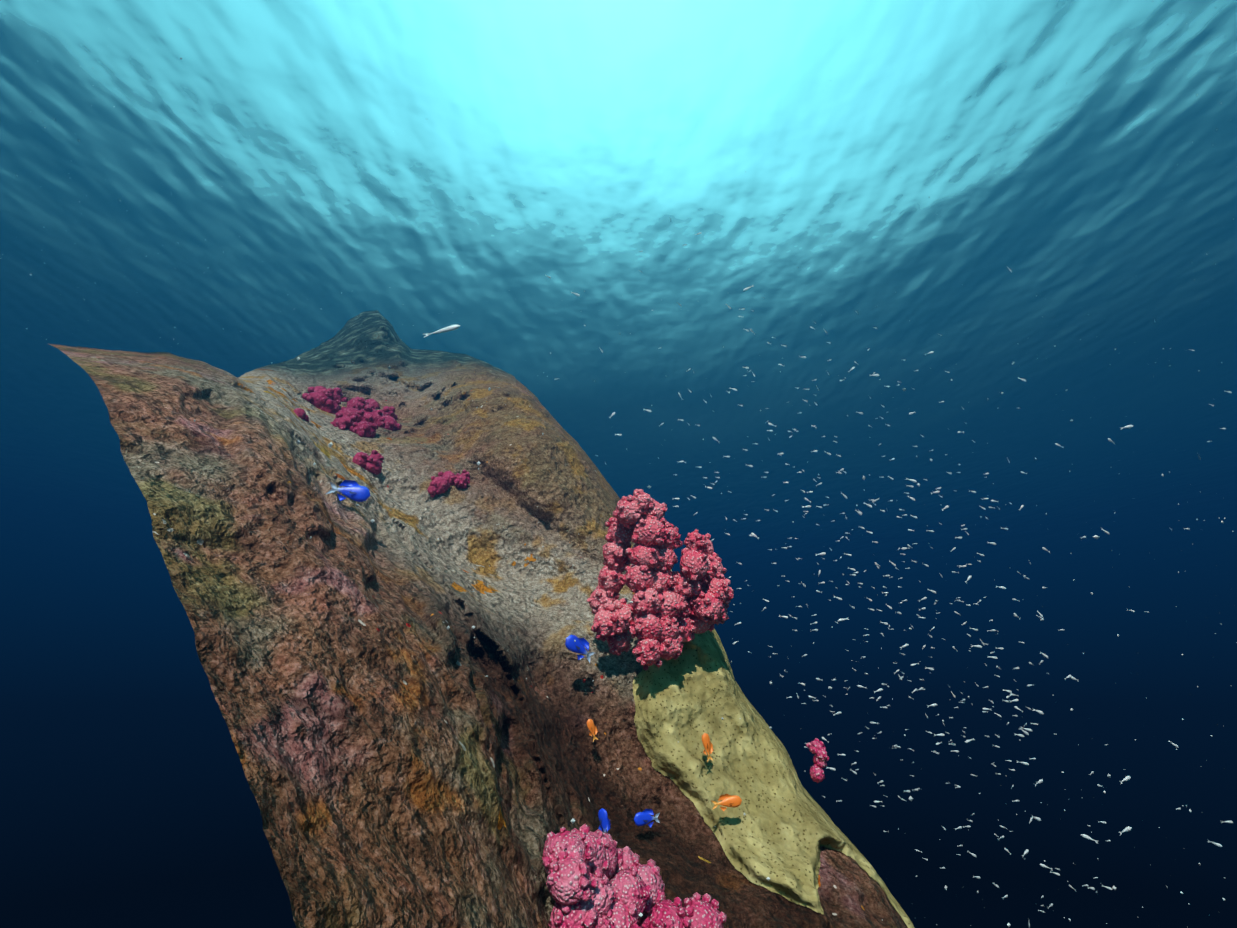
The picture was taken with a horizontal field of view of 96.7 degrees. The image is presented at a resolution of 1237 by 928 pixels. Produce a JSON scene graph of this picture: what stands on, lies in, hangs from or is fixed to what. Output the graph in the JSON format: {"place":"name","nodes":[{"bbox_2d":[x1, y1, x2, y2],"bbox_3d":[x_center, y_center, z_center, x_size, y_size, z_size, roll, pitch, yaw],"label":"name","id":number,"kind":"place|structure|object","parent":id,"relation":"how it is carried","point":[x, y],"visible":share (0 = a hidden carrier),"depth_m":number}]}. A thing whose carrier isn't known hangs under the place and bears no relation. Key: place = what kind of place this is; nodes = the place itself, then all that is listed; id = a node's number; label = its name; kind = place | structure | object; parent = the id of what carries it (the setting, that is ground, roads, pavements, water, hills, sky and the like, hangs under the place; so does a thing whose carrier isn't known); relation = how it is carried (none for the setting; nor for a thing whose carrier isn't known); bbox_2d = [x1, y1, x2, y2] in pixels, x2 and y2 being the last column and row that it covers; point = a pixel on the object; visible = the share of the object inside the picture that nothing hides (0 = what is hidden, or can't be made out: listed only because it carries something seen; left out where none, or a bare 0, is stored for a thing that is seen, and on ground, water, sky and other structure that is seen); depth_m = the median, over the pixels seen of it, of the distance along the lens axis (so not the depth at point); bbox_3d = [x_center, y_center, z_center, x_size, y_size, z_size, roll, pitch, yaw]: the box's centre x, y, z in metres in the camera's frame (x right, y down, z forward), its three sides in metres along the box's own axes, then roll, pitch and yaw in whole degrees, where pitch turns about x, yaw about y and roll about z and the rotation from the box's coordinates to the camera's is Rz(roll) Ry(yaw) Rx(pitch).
{"place":"outdoors","nodes":[
{"label":"outdoors","id":0,"kind":"place"},
{"bbox_2d":[50,310,907,927],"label":"reef rock","id":1,"kind":"object","parent":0,"point":[404,760],"visible":0.85,"depth_m":0.70},
{"bbox_2d":[294,408,308,421],"bbox_3d":[-0.738,-0.110,1.280,0.032,0.030,0.050,1,-21,-1],"label":"soft coral","id":2,"kind":"object","parent":1,"relation":"on","point":[300,413],"visible":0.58,"depth_m":1.27},
{"bbox_2d":[302,386,401,437],"bbox_3d":[-0.786,-0.144,1.633,0.403,0.285,0.267,-11,-23,27],"label":"soft coral","id":3,"kind":"object","parent":1,"relation":"on","point":[370,419],"visible":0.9,"depth_m":1.56},
{"bbox_2d":[352,450,383,474],"bbox_3d":[-0.571,-0.007,1.272,0.058,0.079,0.100,1,-21,-1],"label":"soft coral","id":4,"kind":"object","parent":1,"relation":"on","point":[372,462],"visible":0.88,"depth_m":1.24},
{"bbox_2d":[427,469,469,497],"bbox_3d":[-0.403,0.046,1.319,0.114,0.094,0.058,19,-28,-41],"label":"soft coral","id":5,"kind":"object","parent":1,"relation":"on","point":[443,482],"visible":1,"depth_m":1.31},
{"bbox_2d":[542,824,725,927],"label":"soft coral","id":6,"kind":"object","parent":1,"relation":"on","point":[597,879],"visible":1,"depth_m":0.58},
{"bbox_2d":[587,489,733,670],"bbox_3d":[0.076,0.206,0.977,0.265,0.303,0.155,1,-21,-1],"label":"soft coral","id":7,"kind":"object","parent":1,"relation":"on","point":[662,612],"visible":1,"depth_m":0.96},
{"bbox_2d":[633,569,914,927],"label":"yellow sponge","id":8,"kind":"object","parent":1,"relation":"on","point":[782,831],"visible":0.83,"depth_m":0.90},
{"bbox_2d":[0,0,1236,667],"bbox_3d":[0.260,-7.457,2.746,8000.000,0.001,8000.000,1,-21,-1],"label":"sea water","id":9,"kind":"structure","parent":0,"point":[478,172],"depth_m":11.66},
{"bbox_2d":[423,325,459,337],"bbox_3d":[-0.733,-0.549,2.273,0.154,0.065,0.015,1,-21,-1],"label":"fish","id":10,"kind":"object","parent":9,"relation":"in","point":[450,328],"visible":1,"depth_m":2.27},
{"bbox_2d":[326,480,659,832],"bbox_3d":[-0.210,0.274,0.858,0.539,0.504,0.173,1,-21,-1],"label":"blue fish","id":11,"kind":"object","parent":9,"relation":"in","point":[354,490],"visible":0.98,"depth_m":0.91},
{"bbox_2d":[587,719,741,810],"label":"orange anthias","id":12,"kind":"object","parent":9,"relation":"in","point":[728,800],"visible":1,"depth_m":0.85},
{"bbox_2d":[547,219,1232,927],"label":"school of fish","id":13,"kind":"object","parent":9,"relation":"in","point":[1127,829],"visible":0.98,"depth_m":3.63},
{"bbox_2d":[0,1,1236,926],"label":"marine snow","id":14,"kind":"structure","parent":0,"point":[843,574],"depth_m":0.81},
{"bbox_2d":[0,668,1236,927],"label":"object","id":15,"kind":"structure","parent":0,"point":[127,800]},
{"bbox_2d":[806,738,828,782],"bbox_3d":[0.353,0.522,0.968,0.036,0.070,0.032,-16,-26,36],"label":"coral","id":16,"kind":"object","parent":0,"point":[816,747],"visible":1,"depth_m":0.96}
]}

